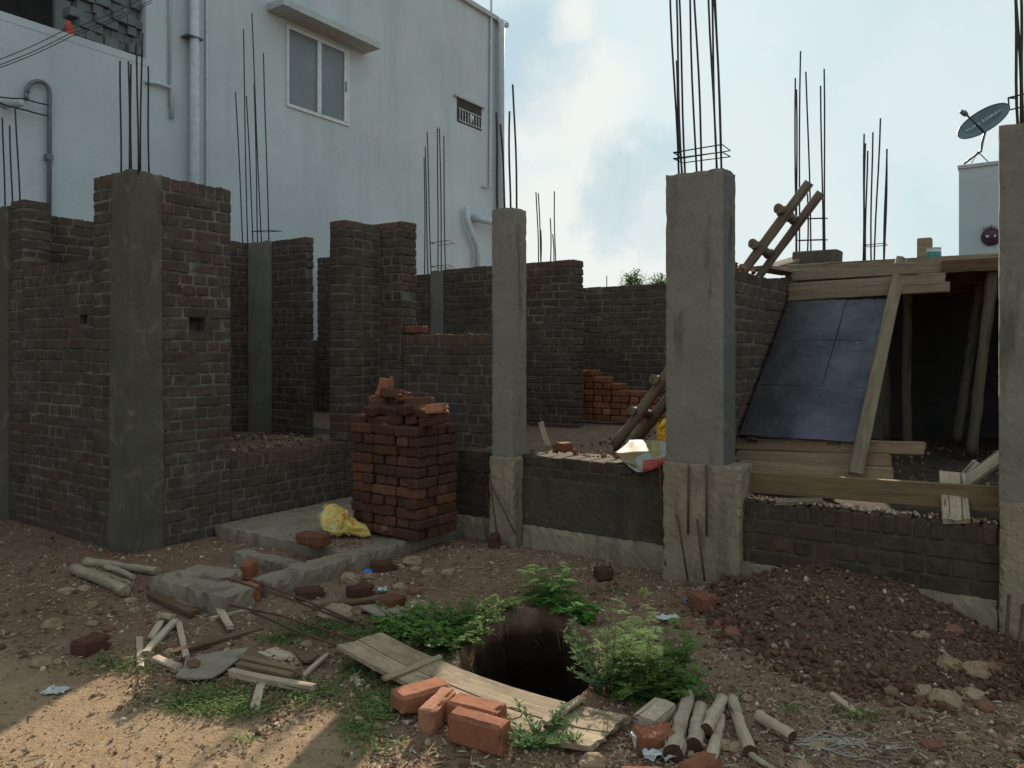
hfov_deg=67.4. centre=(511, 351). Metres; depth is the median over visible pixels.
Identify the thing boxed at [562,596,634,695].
tall weed
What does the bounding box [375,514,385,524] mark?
brick
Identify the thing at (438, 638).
weed
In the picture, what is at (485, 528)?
steel rod
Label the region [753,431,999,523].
floor
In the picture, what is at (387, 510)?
brick
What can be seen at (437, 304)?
concrete column
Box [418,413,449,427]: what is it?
brick
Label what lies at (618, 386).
brick
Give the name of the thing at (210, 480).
brick wall
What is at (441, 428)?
brick
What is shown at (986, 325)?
timber prop
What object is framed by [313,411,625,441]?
floor
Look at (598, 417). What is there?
brick
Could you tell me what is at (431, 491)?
brick
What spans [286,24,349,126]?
window
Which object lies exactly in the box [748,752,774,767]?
log
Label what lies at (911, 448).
board
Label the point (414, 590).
rock
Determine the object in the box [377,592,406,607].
brick
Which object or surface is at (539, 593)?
fern weed
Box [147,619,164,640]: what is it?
scrap wood
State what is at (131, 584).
log
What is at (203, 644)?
scrap wood
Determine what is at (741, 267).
mortar rubble
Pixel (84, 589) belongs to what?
rock
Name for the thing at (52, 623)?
rock
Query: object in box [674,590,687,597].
rock
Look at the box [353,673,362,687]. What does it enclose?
scrap wood
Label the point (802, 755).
wood chips
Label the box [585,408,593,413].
brick
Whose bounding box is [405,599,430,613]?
rock
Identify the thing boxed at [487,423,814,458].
floor
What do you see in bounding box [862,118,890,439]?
concrete column
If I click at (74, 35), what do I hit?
cable
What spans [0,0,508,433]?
white building
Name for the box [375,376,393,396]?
brick
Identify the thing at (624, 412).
brick
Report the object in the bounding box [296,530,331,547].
brick
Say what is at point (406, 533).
brick
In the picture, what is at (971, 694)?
rock
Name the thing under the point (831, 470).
board
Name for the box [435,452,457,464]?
brick
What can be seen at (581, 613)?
weed
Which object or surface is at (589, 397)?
brick
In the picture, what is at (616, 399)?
brick
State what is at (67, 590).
rock
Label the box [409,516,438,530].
brick
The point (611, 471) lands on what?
brick wall
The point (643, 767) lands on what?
brick
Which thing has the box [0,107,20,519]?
concrete column
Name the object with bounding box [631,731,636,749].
paper cup
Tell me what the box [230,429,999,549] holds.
room rubble
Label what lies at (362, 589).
brick
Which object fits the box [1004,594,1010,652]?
steel rod
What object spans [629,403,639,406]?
brick
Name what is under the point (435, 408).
brick
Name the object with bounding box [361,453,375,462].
brick
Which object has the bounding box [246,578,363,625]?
steel rod
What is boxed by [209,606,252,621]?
scrap wood
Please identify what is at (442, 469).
brick
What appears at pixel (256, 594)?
brick
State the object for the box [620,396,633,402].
brick
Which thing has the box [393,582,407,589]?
rock
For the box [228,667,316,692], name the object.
scrap wood
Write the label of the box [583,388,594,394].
brick
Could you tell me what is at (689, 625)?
rock
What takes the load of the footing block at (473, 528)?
on the ground at (512, 653)
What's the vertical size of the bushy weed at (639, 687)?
0.398 m
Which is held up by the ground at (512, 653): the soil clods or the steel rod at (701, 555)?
the soil clods
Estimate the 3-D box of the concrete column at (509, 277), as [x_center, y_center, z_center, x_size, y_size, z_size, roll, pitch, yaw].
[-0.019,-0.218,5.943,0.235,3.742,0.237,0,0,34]
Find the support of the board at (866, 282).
attached to the edge board at (865, 427)
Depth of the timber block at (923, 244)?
6.70 m
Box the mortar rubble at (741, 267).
[735,262,755,274]
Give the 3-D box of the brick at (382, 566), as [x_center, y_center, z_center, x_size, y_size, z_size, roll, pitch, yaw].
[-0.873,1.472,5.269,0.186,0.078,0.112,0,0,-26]
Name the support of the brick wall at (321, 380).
on the floor at (322, 421)
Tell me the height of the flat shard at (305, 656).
0.028 m
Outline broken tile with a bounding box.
[358,604,411,618]
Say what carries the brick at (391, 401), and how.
on the brick
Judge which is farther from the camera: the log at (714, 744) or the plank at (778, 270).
the plank at (778, 270)
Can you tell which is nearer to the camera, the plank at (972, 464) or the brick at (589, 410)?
the plank at (972, 464)
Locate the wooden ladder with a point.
(641, 410)
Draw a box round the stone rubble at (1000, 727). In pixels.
[0,523,1023,767]
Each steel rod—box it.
[225,577,353,623]
[230,605,356,640]
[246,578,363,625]
[249,610,336,646]
[482,515,487,540]
[489,473,499,548]
[492,486,515,534]
[659,467,666,565]
[676,514,688,580]
[687,465,689,534]
[696,519,705,580]
[705,465,707,536]
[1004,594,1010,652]
[1016,604,1023,662]
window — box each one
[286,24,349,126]
[457,98,481,130]
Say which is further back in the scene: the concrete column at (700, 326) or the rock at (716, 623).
the concrete column at (700, 326)
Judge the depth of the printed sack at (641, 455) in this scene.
5.37 m
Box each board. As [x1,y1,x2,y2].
[175,647,249,679]
[735,438,926,455]
[735,450,891,466]
[739,460,893,479]
[787,272,946,291]
[787,281,949,301]
[790,262,918,281]
[848,256,906,477]
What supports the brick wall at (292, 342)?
on the floor at (248, 439)
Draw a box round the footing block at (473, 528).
[454,514,489,540]
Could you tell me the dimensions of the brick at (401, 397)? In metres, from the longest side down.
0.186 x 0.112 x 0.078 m
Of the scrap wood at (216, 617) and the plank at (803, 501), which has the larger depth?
the plank at (803, 501)
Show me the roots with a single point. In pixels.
(536, 641)
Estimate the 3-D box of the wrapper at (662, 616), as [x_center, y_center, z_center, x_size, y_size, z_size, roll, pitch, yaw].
[0.859,1.463,4.249,0.133,0.033,0.068,0,0,-2]
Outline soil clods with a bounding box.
[692,563,1023,715]
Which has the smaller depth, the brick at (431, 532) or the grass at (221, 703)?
the grass at (221, 703)
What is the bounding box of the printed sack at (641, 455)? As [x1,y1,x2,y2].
[616,440,665,471]
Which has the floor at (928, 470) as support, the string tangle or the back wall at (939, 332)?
the back wall at (939, 332)
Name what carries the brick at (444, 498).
on the brick at (452, 505)
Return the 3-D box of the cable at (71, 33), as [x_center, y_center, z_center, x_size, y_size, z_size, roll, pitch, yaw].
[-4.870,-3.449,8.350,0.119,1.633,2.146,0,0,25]
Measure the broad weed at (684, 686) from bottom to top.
0.246 m
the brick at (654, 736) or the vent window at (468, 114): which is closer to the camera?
the brick at (654, 736)
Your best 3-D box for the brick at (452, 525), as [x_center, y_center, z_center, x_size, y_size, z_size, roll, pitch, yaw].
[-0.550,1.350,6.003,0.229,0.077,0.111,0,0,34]
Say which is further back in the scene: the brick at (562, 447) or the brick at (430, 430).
the brick at (562, 447)
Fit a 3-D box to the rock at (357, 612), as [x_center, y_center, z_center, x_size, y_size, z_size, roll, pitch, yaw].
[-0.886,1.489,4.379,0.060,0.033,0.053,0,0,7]
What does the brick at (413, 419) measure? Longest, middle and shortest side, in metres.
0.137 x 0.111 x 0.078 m
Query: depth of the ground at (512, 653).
3.77 m
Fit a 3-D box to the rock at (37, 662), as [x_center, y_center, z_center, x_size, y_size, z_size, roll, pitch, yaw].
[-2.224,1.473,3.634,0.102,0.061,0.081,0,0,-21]
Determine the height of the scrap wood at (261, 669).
0.033 m
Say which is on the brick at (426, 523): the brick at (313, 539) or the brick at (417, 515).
the brick at (417, 515)
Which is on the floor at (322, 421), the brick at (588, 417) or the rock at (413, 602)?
the brick at (588, 417)
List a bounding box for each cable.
[0,0,138,59]
[0,0,150,64]
[0,2,151,67]
[0,96,48,105]
[0,102,47,116]
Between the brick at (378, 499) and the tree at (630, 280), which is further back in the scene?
the tree at (630, 280)
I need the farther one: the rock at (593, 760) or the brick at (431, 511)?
the brick at (431, 511)
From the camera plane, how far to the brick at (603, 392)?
9.36 m
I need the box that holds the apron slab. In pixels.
[214,497,462,557]
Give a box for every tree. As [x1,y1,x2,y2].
[619,268,649,285]
[645,272,665,283]
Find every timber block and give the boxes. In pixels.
[633,697,675,725]
[917,237,932,257]
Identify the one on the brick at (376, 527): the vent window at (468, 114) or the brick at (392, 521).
the brick at (392, 521)
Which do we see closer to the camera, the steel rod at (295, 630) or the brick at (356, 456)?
the steel rod at (295, 630)
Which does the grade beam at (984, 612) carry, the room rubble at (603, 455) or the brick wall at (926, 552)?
the brick wall at (926, 552)
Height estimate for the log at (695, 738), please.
0.069 m
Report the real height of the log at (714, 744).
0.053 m
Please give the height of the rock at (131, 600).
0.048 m
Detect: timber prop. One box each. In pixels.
[884,357,890,440]
[902,295,912,440]
[952,285,984,442]
[966,271,998,457]
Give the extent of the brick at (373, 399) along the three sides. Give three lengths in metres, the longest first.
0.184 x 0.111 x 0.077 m
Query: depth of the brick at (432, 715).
3.05 m
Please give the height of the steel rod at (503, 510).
0.349 m
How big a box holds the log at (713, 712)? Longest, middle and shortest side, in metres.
0.383 x 0.065 x 0.062 m
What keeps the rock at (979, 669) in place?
on the ground at (512, 653)
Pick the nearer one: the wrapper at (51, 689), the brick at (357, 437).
the wrapper at (51, 689)
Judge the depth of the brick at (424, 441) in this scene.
5.67 m
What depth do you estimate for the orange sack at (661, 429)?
5.68 m
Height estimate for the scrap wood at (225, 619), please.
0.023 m
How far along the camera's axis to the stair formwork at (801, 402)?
5.62 m
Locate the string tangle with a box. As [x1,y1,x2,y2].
[795,713,927,767]
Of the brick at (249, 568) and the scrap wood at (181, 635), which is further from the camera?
the brick at (249, 568)
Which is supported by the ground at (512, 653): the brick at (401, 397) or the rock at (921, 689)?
the rock at (921, 689)
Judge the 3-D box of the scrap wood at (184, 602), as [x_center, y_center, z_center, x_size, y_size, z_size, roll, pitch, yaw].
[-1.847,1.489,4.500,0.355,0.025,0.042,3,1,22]
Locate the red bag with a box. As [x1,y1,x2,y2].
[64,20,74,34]
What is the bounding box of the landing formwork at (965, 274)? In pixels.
[785,253,998,300]
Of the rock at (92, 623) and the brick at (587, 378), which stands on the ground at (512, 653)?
the rock at (92, 623)
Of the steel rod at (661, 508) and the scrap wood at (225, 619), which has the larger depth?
the steel rod at (661, 508)
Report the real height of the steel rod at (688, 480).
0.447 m
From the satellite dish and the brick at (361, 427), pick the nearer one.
the brick at (361, 427)
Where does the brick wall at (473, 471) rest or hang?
on the footing block at (473, 528)
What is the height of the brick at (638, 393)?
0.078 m
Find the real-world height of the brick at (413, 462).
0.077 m
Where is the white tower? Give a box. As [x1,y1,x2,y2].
[958,161,998,254]
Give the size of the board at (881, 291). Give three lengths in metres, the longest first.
1.207 x 0.088 x 0.029 m
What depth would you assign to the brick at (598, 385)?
9.39 m
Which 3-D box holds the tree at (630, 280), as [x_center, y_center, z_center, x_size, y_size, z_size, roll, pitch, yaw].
[5.551,-1.196,34.919,2.006,5.417,2.132,0,0,-17]
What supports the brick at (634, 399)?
on the brick at (634, 404)
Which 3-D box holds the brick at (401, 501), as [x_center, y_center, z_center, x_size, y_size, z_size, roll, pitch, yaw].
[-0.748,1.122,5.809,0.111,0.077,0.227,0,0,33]
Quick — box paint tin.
[926,247,941,256]
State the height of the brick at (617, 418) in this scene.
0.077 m
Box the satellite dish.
[957,103,1008,164]
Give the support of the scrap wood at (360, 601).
on the ground at (512, 653)
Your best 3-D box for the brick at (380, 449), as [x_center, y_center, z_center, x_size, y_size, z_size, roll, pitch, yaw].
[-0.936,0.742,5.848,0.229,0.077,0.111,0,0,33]
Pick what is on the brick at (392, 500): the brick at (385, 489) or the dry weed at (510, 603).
the brick at (385, 489)
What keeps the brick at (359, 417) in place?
on the brick at (361, 427)
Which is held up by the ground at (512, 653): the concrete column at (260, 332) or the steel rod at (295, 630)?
the steel rod at (295, 630)
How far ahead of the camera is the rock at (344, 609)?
4.26 m
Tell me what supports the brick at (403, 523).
on the brick at (431, 532)
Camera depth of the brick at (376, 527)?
5.84 m
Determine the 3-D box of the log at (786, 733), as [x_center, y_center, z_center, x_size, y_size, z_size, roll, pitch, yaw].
[1.032,1.470,3.015,0.055,0.057,0.182,0,2,-26]
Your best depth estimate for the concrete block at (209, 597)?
4.50 m
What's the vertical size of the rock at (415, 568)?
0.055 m
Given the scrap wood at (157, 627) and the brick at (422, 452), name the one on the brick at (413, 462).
the brick at (422, 452)
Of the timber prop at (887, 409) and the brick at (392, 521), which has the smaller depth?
the brick at (392, 521)
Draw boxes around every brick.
[70,632,111,656]
[232,581,260,601]
[240,557,258,580]
[295,585,326,601]
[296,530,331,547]
[346,581,375,598]
[350,413,367,422]
[350,422,373,432]
[351,432,364,441]
[351,451,365,461]
[351,500,372,512]
[352,462,375,472]
[352,490,363,500]
[353,471,364,480]
[353,480,376,491]
[354,510,361,519]
[355,442,374,452]
[357,520,374,532]
[360,492,373,502]
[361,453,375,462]
[361,512,375,522]
[362,473,376,483]
[364,401,389,416]
[364,433,375,443]
[367,414,389,424]
[368,395,385,404]
[370,559,398,572]
[371,494,386,504]
[372,483,399,495]
[372,504,398,515]
[372,523,397,535]
[373,424,401,435]
[373,454,387,463]
[374,434,383,444]
[374,444,399,455]
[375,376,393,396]
[375,464,399,475]
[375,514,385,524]
[377,474,387,483]
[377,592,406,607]
[379,387,409,398]
[380,403,399,415]
[383,415,405,424]
[383,435,397,445]
[385,495,397,505]
[385,516,398,526]
[386,455,399,465]
[386,475,399,485]
[388,398,403,404]
[390,677,449,713]
[393,527,424,540]
[394,425,425,437]
[395,391,411,402]
[396,436,408,446]
[396,466,426,478]
[396,486,425,499]
[396,507,426,520]
[397,403,418,415]
[397,456,409,466]
[398,497,406,507]
[398,518,410,527]
[399,446,428,457]
[400,477,409,486]
[404,397,434,404]
[405,326,428,332]
[405,414,419,424]
[405,497,433,509]
[407,476,436,489]
[408,435,437,447]
[408,455,436,467]
[409,425,436,435]
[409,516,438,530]
[413,403,431,420]
[417,687,455,734]
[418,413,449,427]
[424,465,438,476]
[424,506,436,516]
[424,526,437,537]
[425,403,449,414]
[425,486,437,496]
[428,446,436,455]
[433,491,456,504]
[433,503,447,514]
[434,464,446,474]
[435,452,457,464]
[436,424,445,434]
[436,444,447,454]
[436,472,456,484]
[436,484,447,494]
[436,511,457,524]
[437,433,456,444]
[437,523,447,534]
[441,422,457,432]
[445,501,456,512]
[446,462,455,472]
[446,482,456,492]
[446,521,456,531]
[446,692,506,717]
[447,443,455,452]
[447,706,510,757]
[488,532,499,548]
[555,442,572,452]
[582,376,594,381]
[582,401,593,407]
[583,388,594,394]
[583,414,594,420]
[585,370,599,375]
[585,382,597,388]
[585,395,594,400]
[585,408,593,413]
[593,376,612,382]
[593,402,611,408]
[593,408,604,414]
[593,414,612,420]
[593,565,613,580]
[594,383,602,388]
[594,389,612,395]
[594,395,602,401]
[602,383,612,388]
[603,396,612,401]
[603,408,611,414]
[611,402,629,408]
[611,409,621,415]
[611,415,629,421]
[612,383,626,389]
[612,389,630,395]
[612,396,621,402]
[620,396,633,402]
[621,409,629,415]
[622,766,677,767]
[629,390,647,396]
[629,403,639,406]
[630,397,640,402]
[632,721,675,755]
[678,751,720,767]
[687,590,717,612]
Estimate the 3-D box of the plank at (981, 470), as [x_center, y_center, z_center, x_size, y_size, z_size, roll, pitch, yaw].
[2.778,0.674,4.499,0.027,0.302,0.092,43,16,-13]
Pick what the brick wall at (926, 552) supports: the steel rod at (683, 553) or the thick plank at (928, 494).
the thick plank at (928, 494)
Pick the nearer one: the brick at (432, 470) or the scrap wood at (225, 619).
the scrap wood at (225, 619)
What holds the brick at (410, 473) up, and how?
on the brick at (420, 483)
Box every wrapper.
[40,685,69,694]
[376,586,387,592]
[642,747,675,761]
[656,613,679,619]
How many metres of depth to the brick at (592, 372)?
9.47 m
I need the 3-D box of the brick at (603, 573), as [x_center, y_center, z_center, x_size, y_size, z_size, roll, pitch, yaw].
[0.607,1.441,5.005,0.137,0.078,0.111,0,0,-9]
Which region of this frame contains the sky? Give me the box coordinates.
[473,0,1023,287]
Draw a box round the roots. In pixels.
[450,604,606,740]
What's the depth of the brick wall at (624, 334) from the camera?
10.32 m
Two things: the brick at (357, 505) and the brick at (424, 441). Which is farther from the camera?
the brick at (357, 505)
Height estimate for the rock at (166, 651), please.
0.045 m
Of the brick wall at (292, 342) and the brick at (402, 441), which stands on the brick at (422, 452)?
the brick at (402, 441)
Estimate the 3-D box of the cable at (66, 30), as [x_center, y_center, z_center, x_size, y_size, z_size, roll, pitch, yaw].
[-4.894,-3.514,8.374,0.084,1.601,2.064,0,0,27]
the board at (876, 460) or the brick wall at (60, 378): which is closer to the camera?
the board at (876, 460)
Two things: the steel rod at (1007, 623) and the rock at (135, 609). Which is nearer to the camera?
the steel rod at (1007, 623)
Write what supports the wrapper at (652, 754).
on the ground at (512, 653)
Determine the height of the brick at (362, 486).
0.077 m
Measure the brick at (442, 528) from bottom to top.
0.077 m
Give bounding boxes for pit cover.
[337,632,629,751]
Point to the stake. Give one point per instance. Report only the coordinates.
(544, 434)
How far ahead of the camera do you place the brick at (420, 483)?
5.64 m
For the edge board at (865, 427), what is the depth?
5.25 m
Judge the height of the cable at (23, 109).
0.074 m
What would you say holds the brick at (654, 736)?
on the ground at (512, 653)
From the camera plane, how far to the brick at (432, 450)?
5.76 m
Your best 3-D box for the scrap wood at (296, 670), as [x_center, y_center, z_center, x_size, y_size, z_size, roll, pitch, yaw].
[-1.137,1.458,3.583,0.372,0.032,0.037,1,0,24]
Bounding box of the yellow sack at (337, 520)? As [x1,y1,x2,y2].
[317,503,370,537]
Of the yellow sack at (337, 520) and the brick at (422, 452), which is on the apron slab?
the yellow sack at (337, 520)
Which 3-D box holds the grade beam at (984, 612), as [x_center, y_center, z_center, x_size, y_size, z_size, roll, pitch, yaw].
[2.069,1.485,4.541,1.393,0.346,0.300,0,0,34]
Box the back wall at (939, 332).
[840,298,998,437]
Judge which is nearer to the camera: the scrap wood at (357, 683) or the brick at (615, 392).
the scrap wood at (357, 683)
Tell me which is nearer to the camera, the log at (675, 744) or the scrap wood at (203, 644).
the log at (675, 744)
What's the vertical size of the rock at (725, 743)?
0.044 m
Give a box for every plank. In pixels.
[750,265,794,275]
[751,471,998,511]
[761,257,799,266]
[775,497,822,505]
[939,471,970,523]
[962,460,978,484]
[966,450,998,484]
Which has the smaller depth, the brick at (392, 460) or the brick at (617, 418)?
the brick at (392, 460)
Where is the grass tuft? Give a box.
[506,697,584,748]
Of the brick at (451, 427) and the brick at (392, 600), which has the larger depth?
the brick at (451, 427)
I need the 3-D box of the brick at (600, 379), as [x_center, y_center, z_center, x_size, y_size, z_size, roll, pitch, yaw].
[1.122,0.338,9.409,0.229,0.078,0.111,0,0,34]
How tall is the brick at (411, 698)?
0.081 m
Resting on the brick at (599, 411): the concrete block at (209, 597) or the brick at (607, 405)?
the brick at (607, 405)
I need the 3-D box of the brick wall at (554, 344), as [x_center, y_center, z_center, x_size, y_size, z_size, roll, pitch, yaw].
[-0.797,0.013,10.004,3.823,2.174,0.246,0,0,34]
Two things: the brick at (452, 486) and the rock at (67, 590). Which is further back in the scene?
the brick at (452, 486)
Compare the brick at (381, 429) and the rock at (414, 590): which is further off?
the brick at (381, 429)
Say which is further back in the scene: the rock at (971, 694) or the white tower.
the white tower
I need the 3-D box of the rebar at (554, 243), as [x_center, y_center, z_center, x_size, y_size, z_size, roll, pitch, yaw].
[0.427,-0.482,9.877,0.277,3.166,0.204,0,0,34]
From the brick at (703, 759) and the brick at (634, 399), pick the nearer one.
the brick at (703, 759)
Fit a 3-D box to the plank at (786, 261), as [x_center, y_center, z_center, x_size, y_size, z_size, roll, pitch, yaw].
[2.470,-0.809,7.158,0.381,0.032,0.162,-15,19,-1]
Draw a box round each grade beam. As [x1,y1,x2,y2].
[521,524,663,572]
[740,561,998,630]
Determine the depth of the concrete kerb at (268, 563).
5.27 m
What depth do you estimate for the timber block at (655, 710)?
3.05 m
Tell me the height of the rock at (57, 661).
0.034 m
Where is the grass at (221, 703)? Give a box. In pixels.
[44,583,888,762]
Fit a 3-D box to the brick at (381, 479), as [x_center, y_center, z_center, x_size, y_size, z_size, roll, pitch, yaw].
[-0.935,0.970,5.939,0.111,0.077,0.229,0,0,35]
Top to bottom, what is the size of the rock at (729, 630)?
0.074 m
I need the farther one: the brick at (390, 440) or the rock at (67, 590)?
the brick at (390, 440)
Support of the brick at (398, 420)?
on the brick at (381, 429)
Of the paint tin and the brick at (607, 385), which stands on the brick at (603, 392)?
the brick at (607, 385)
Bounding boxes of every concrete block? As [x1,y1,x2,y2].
[151,569,255,615]
[176,564,242,581]
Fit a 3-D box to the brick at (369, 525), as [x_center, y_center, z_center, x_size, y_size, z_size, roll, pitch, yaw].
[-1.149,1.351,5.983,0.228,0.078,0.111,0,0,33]
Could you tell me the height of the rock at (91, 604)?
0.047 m
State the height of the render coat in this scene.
0.391 m
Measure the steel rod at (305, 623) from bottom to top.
0.030 m
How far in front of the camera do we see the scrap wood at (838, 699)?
3.26 m
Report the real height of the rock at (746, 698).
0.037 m
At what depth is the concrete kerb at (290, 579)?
5.13 m
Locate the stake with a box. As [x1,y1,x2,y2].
[538,421,550,446]
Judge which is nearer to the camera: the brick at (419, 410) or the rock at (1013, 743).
the rock at (1013, 743)
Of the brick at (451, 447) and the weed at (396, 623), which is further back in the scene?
the brick at (451, 447)
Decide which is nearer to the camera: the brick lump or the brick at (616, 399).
the brick lump
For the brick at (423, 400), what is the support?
on the brick
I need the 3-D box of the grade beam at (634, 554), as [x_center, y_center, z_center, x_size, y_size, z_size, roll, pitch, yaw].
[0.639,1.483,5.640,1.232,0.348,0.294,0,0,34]
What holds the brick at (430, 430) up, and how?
on the brick at (424, 441)
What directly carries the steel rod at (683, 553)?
attached to the concrete column at (700, 326)
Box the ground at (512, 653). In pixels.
[0,519,1023,767]
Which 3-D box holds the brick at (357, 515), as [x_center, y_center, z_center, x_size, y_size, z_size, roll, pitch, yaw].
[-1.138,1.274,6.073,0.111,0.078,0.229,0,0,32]
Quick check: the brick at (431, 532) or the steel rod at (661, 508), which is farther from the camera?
the brick at (431, 532)
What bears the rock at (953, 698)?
on the ground at (512, 653)
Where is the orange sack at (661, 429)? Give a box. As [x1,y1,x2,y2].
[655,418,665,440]
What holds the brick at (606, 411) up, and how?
on the brick at (598, 417)
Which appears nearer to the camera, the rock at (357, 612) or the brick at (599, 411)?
the rock at (357, 612)
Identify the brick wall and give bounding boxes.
[10,174,111,547]
[50,215,247,431]
[161,176,379,545]
[272,237,313,437]
[313,257,329,411]
[374,221,492,471]
[416,259,583,427]
[455,446,491,518]
[523,452,663,539]
[582,277,839,401]
[735,269,790,454]
[743,494,999,601]
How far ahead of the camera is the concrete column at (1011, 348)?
4.01 m
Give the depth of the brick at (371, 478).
5.90 m
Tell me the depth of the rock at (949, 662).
3.59 m
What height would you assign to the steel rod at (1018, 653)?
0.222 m
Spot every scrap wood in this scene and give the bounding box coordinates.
[136,636,143,669]
[142,618,178,655]
[146,590,198,618]
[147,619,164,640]
[150,654,181,671]
[169,625,263,656]
[174,599,197,608]
[176,620,189,658]
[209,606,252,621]
[216,608,233,629]
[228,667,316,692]
[235,661,293,678]
[236,654,301,675]
[249,683,265,711]
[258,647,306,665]
[301,653,329,678]
[312,595,382,611]
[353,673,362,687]
[830,692,863,716]
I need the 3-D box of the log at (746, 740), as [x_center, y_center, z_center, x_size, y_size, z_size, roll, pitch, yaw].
[0.909,1.478,3.059,0.060,0.065,0.454,0,-1,8]
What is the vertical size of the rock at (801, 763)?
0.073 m
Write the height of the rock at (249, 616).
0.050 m
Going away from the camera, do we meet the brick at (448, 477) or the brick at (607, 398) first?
the brick at (448, 477)
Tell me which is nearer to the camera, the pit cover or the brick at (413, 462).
the pit cover
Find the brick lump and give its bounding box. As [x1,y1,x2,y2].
[792,249,842,263]
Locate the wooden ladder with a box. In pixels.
[610,180,824,448]
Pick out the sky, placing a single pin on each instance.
(595, 120)
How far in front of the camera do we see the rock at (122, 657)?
3.73 m
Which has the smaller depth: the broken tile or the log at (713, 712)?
the log at (713, 712)
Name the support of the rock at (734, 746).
on the ground at (512, 653)
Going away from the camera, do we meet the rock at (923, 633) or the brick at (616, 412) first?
the rock at (923, 633)
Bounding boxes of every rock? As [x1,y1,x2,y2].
[29,656,53,668]
[40,617,64,629]
[53,658,62,664]
[57,587,75,593]
[76,585,92,592]
[84,601,97,608]
[85,620,98,626]
[101,624,115,631]
[119,655,130,661]
[124,597,138,602]
[129,607,140,612]
[163,648,172,654]
[245,613,255,619]
[301,639,312,647]
[317,603,352,622]
[340,572,360,583]
[352,610,361,614]
[363,572,376,579]
[381,525,389,532]
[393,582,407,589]
[402,555,422,565]
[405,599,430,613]
[407,586,421,595]
[410,565,421,571]
[421,568,436,575]
[441,568,454,576]
[558,561,568,566]
[578,752,606,767]
[670,599,683,606]
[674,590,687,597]
[681,622,694,629]
[712,620,724,628]
[720,738,730,751]
[722,625,741,637]
[728,741,742,754]
[741,694,752,702]
[789,759,814,767]
[810,740,825,748]
[912,630,930,638]
[913,684,931,696]
[918,738,945,751]
[927,688,964,709]
[936,655,961,670]
[944,624,963,634]
[954,733,972,743]
[961,661,991,679]
[961,687,985,701]
[973,699,997,712]
[986,661,1001,673]
[1003,739,1018,747]
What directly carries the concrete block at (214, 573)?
on the ground at (512, 653)
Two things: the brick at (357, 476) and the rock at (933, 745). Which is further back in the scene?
the brick at (357, 476)
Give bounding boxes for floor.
[230,431,329,452]
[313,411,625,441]
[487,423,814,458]
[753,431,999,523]
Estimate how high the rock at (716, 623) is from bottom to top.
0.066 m
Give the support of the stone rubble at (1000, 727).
on the ground at (512, 653)
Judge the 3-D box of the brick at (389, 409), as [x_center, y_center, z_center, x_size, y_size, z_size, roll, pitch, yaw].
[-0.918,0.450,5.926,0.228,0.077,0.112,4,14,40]
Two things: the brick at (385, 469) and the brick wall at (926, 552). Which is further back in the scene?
the brick at (385, 469)
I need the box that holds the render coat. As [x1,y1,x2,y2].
[522,475,663,544]
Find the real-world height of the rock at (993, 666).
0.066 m
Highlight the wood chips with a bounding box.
[0,521,1023,767]
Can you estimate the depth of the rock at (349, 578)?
5.00 m
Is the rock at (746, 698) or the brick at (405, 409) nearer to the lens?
the rock at (746, 698)
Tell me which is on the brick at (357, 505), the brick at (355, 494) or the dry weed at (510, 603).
the brick at (355, 494)
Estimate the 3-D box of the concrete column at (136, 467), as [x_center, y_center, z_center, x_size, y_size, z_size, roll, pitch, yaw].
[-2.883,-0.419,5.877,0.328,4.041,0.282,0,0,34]
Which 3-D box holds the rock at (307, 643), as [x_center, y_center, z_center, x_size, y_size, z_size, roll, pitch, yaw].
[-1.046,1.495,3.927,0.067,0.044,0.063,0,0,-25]
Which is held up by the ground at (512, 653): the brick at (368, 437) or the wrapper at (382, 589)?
the wrapper at (382, 589)
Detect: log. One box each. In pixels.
[68,563,130,595]
[81,557,160,575]
[88,567,134,587]
[102,564,135,579]
[156,611,175,620]
[663,684,697,763]
[686,700,707,752]
[700,693,727,735]
[706,713,725,757]
[728,693,757,757]
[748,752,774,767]
[754,710,796,742]
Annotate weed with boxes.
[370,594,472,637]
[392,591,505,650]
[454,596,526,623]
[516,559,582,609]
[542,581,607,624]
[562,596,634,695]
[584,587,708,710]
[633,635,712,703]
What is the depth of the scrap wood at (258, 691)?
3.27 m
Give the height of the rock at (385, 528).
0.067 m
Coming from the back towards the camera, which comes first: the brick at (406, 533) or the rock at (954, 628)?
the brick at (406, 533)
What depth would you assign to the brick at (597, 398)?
9.39 m
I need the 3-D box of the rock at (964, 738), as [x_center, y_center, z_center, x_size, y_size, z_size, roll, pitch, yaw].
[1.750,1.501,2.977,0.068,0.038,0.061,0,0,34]
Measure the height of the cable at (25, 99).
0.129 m
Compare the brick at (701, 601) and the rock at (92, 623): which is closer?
the rock at (92, 623)
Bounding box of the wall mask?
[981,224,998,245]
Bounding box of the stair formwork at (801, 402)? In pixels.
[739,298,886,446]
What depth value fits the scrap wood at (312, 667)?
3.61 m
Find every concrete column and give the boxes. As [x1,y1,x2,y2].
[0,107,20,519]
[107,33,163,553]
[235,12,280,433]
[424,127,455,333]
[489,84,526,546]
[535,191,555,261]
[663,0,752,582]
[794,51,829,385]
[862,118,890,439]
[998,0,1023,641]
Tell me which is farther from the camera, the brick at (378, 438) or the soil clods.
the brick at (378, 438)
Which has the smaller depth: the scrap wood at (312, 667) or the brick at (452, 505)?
the scrap wood at (312, 667)
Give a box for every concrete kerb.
[232,549,302,572]
[252,537,427,598]
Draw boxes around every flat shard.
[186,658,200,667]
[291,647,318,662]
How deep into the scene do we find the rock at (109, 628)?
4.06 m
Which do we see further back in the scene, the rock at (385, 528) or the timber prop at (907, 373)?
the timber prop at (907, 373)

